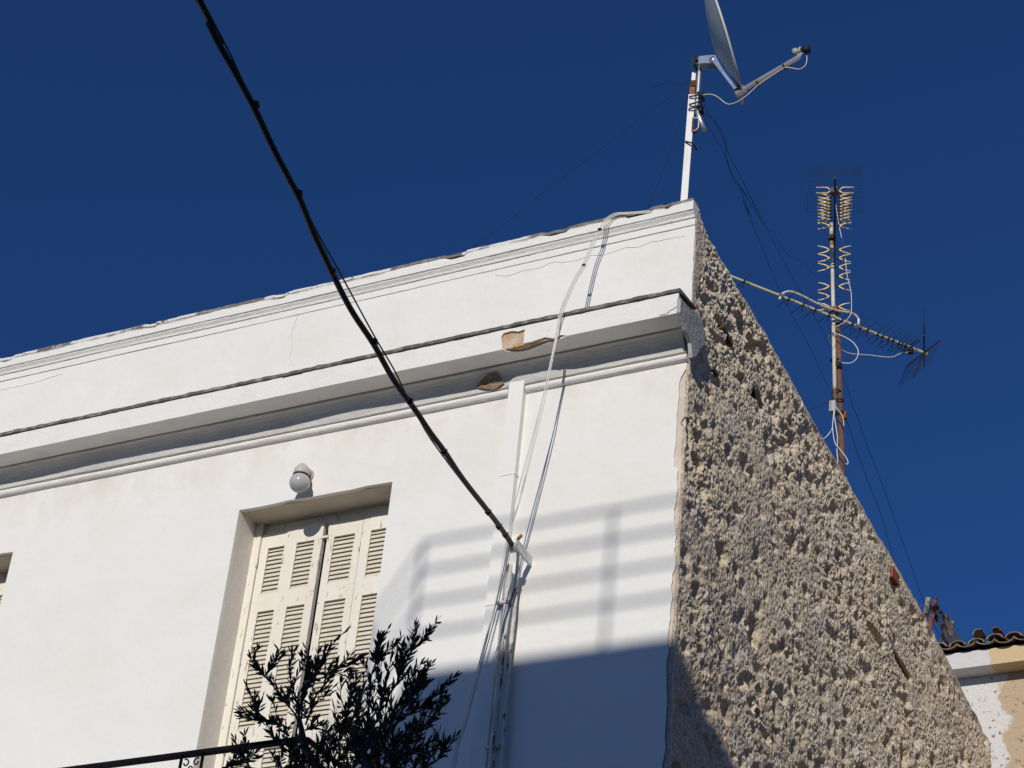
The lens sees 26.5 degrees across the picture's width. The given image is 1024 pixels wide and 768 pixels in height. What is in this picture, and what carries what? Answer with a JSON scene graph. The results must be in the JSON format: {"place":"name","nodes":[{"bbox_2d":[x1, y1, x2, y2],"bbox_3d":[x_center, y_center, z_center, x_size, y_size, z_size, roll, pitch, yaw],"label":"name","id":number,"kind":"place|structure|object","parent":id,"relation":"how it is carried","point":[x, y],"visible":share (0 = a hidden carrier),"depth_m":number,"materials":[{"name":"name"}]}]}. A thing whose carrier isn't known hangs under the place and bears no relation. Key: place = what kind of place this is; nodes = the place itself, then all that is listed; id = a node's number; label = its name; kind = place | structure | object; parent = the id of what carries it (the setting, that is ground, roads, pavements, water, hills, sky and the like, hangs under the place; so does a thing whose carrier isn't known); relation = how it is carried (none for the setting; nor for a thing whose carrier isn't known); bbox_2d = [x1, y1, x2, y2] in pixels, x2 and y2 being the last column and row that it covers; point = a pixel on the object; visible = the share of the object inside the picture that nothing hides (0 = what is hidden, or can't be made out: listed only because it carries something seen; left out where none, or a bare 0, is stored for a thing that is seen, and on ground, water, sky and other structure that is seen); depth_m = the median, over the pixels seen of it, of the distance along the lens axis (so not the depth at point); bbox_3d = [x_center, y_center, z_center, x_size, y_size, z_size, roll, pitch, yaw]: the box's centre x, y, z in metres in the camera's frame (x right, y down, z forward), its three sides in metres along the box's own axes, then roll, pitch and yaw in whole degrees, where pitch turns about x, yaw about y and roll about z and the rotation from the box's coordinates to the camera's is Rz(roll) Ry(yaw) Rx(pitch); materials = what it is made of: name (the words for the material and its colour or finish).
{"place":"outdoors","nodes":[
{"label":"outdoors","id":0,"kind":"place"},
{"bbox_2d":[0,0,1023,644],"label":"sky","id":1,"kind":"structure","parent":0,"point":[140,183],"materials":[{"name":"blue"}]},
{"bbox_3d":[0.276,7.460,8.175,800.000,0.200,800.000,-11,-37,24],"label":"ground","id":2,"kind":"structure","parent":0,"visible":0},
{"bbox_2d":[222,616,462,767],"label":"olive tree","id":3,"kind":"object","parent":2,"relation":"on","point":[364,740],"visible":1,"depth_m":8.49,"materials":[{"name":"green plant"}]},
{"bbox_2d":[0,198,991,767],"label":"white house","id":4,"kind":"structure","parent":2,"relation":"on","point":[712,576],"depth_m":13.91,"materials":[{"name":"paint"}]},
{"bbox_2d":[61,737,343,767],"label":"balcony railing","id":5,"kind":"object","parent":4,"relation":"on","point":[197,754],"visible":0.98,"depth_m":12.09,"materials":[{"name":"black metal"}]},
{"bbox_2d":[289,463,313,492],"bbox_3d":[-1.350,0.608,13.995,0.134,0.223,0.174,-11,-37,24],"label":"wall lamp","id":6,"kind":"object","parent":4,"relation":"attached to","point":[302,476],"visible":1,"depth_m":13.92,"materials":[{"name":"glass"}]},
{"bbox_2d":[469,380,525,767],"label":"cable duct","id":7,"kind":"object","parent":4,"relation":"attached to","point":[505,502],"visible":0.92,"depth_m":12.93,"materials":[{"name":"white plastic"}]},
{"bbox_2d":[484,564,517,767],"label":"conduit","id":8,"kind":"object","parent":7,"relation":"attached to","point":[504,603],"visible":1,"depth_m":12.49,"materials":[{"name":"white plastic"}]},
{"bbox_2d":[509,534,532,566],"bbox_3d":[0.071,0.989,12.801,0.077,0.122,0.294,-11,-37,24],"label":"cable bracket","id":9,"kind":"object","parent":4,"relation":"attached to","point":[526,556],"visible":1,"depth_m":12.77,"materials":[{"name":"white metal"}]},
{"bbox_2d":[195,0,519,767],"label":"overhead cable","id":10,"kind":"object","parent":9,"relation":"attached to","point":[217,38],"visible":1,"depth_m":10.68,"materials":[{"name":"black rubber"}]},
{"bbox_2d":[452,210,648,767],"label":"antenna cable","id":11,"kind":"object","parent":4,"relation":"attached to","point":[523,484],"visible":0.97,"depth_m":12.88,"materials":[{"name":"white plastic"}]},
{"bbox_2d":[455,211,651,767],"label":"antenna cable","id":12,"kind":"object","parent":4,"relation":"attached to","point":[529,465],"visible":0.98,"depth_m":12.94,"materials":[{"name":"white plastic"}]},
{"bbox_2d":[453,208,667,767],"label":"antenna cable","id":13,"kind":"object","parent":4,"relation":"attached to","point":[521,479],"visible":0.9,"depth_m":12.88,"materials":[{"name":"white plastic"}]},
{"bbox_2d":[681,72,704,200],"bbox_3d":[1.194,-1.590,14.293,0.149,1.216,0.076,-11,-37,24],"label":"dish mast","id":14,"kind":"object","parent":4,"relation":"on","point":[690,132],"visible":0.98,"depth_m":14.33,"materials":[{"name":"white metal"}]},
{"bbox_2d":[473,77,691,246],"bbox_3d":[0.469,-1.507,14.882,1.762,0.774,0.005,-18,-40,32],"label":"guy wire","id":15,"kind":"object","parent":14,"relation":"attached to","point":[587,159],"visible":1,"depth_m":14.86,"materials":[{"name":"black metal"}]},
{"bbox_2d":[648,97,687,207],"bbox_3d":[1.057,-1.581,14.575,0.013,0.696,0.511,19,-36,-19],"label":"guy wire","id":16,"kind":"object","parent":14,"relation":"attached to","point":[669,152],"visible":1,"depth_m":14.57,"materials":[{"name":"black metal"}]},
{"bbox_2d":[691,0,810,131],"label":"satellite dish","id":17,"kind":"object","parent":14,"relation":"attached to","point":[722,61],"visible":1,"depth_m":14.30,"materials":[{"name":"metal"}]},
{"bbox_2d":[704,119,828,300],"bbox_3d":[1.925,-1.221,16.391,0.155,1.438,4.142,-6,-35,17],"label":"guy wire","id":18,"kind":"object","parent":14,"relation":"attached to","point":[756,213],"visible":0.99,"depth_m":16.18,"materials":[{"name":"black metal"}]},
{"bbox_2d":[704,113,829,344],"bbox_3d":[1.950,-1.050,16.259,0.167,0.924,4.137,-5,-35,17],"label":"guy wire","id":19,"kind":"object","parent":14,"relation":"attached to","point":[765,225],"visible":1,"depth_m":16.21,"materials":[{"name":"black metal"}]},
{"bbox_2d":[829,222,846,475],"bbox_3d":[2.639,0.248,17.673,0.143,3.942,0.128,-11,-37,24],"label":"antenna mast","id":20,"kind":"object","parent":4,"relation":"on","point":[837,400],"visible":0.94,"depth_m":17.89,"materials":[{"name":"metal"}]},
{"bbox_2d":[703,100,832,397],"bbox_3d":[1.925,-0.820,16.107,0.124,0.431,4.135,-6,-35,18],"label":"guy wire","id":21,"kind":"object","parent":20,"relation":"attached to","point":[762,249],"visible":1,"depth_m":15.98,"materials":[{"name":"black metal"}]},
{"bbox_2d":[807,166,861,310],"bbox_3d":[2.782,-1.138,18.761,0.447,0.496,2.023,0,-34,8],"label":"director array antenna","id":22,"kind":"object","parent":20,"relation":"attached to","point":[834,191],"visible":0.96,"depth_m":18.28,"materials":[{"name":"metal"}]},
{"bbox_2d":[731,270,939,388],"bbox_3d":[2.546,-0.600,18.113,2.418,0.607,0.480,20,-36,-20],"label":"long yagi antenna","id":23,"kind":"object","parent":20,"relation":"attached to","point":[857,325],"visible":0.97,"depth_m":18.23,"materials":[{"name":"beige metal"}]},
{"bbox_2d":[831,207,851,328],"bbox_3d":[2.793,-1.046,18.402,0.178,1.370,0.006,-11,-37,24],"label":"coax lead","id":24,"kind":"object","parent":23,"relation":"attached to","point":[847,275],"visible":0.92,"depth_m":18.27,"materials":[{"name":"white plastic"}]},
{"bbox_2d":[834,410,837,461],"bbox_3d":[2.602,0.459,17.458,0.038,0.596,0.008,-11,-37,24],"label":"coax lead","id":25,"kind":"object","parent":20,"relation":"hanging from","point":[837,437],"visible":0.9,"depth_m":17.46,"materials":[{"name":"white plastic"}]},
{"bbox_2d":[832,413,847,464],"bbox_3d":[2.631,0.439,17.427,0.139,0.508,0.008,-11,-37,24],"label":"coax lead","id":26,"kind":"object","parent":20,"relation":"attached to","point":[834,440],"visible":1,"depth_m":17.44,"materials":[{"name":"white plastic"}]},
{"bbox_2d":[832,331,858,363],"bbox_3d":[2.748,-0.310,17.925,0.233,0.359,0.008,-11,-37,24],"label":"coax lead","id":27,"kind":"object","parent":20,"relation":"attached to","point":[853,343],"visible":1,"depth_m":17.87,"materials":[{"name":"white plastic"}]},
{"bbox_2d":[828,333,907,357],"bbox_3d":[3.009,-0.326,18.697,0.220,0.600,1.327,-19,-41,33],"label":"coax lead","id":28,"kind":"object","parent":20,"relation":"attached to","point":[866,354],"visible":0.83,"depth_m":18.76,"materials":[{"name":"white plastic"}]},
{"bbox_2d":[846,420,894,562],"bbox_3d":[3.054,0.949,18.345,0.031,0.307,2.013,-7,-36,19],"label":"guy wire","id":29,"kind":"object","parent":20,"relation":"attached to","point":[871,490],"visible":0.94,"depth_m":18.27,"materials":[{"name":"black metal"}]},
{"bbox_2d":[842,376,941,641],"bbox_3d":[3.349,1.172,18.965,0.027,0.787,3.407,-9,-36,21],"label":"guy wire","id":30,"kind":"object","parent":20,"relation":"attached to","point":[888,502],"visible":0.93,"depth_m":18.73,"materials":[{"name":"black metal"}]},
{"bbox_2d":[938,632,1023,767],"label":"neighbour house","id":31,"kind":"structure","parent":2,"relation":"on","point":[989,676],"depth_m":19.06,"materials":[{"name":"paint"}]},
{"bbox_2d":[923,597,960,645],"bbox_3d":[3.947,2.222,20.060,0.338,0.533,0.277,9,-33,-4],"label":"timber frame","id":32,"kind":"object","parent":31,"relation":"on","point":[945,626],"visible":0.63,"depth_m":20.06,"materials":[{"name":"brown wood"}]},
{"bbox_2d":[972,629,986,639],"bbox_3d":[4.201,2.265,19.514,0.081,0.053,0.200,-11,-37,24],"label":"loose tile","id":33,"kind":"object","parent":31,"relation":"on","point":[978,633],"visible":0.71,"depth_m":19.50,"materials":[{"name":"brown ceramic"}]},
{"bbox_2d":[992,627,1004,636],"bbox_3d":[4.357,2.233,19.441,0.088,0.045,0.200,-11,-37,24],"label":"loose tile","id":34,"kind":"object","parent":31,"relation":"on","point":[998,630],"visible":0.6,"depth_m":19.42,"materials":[{"name":"brown ceramic"}]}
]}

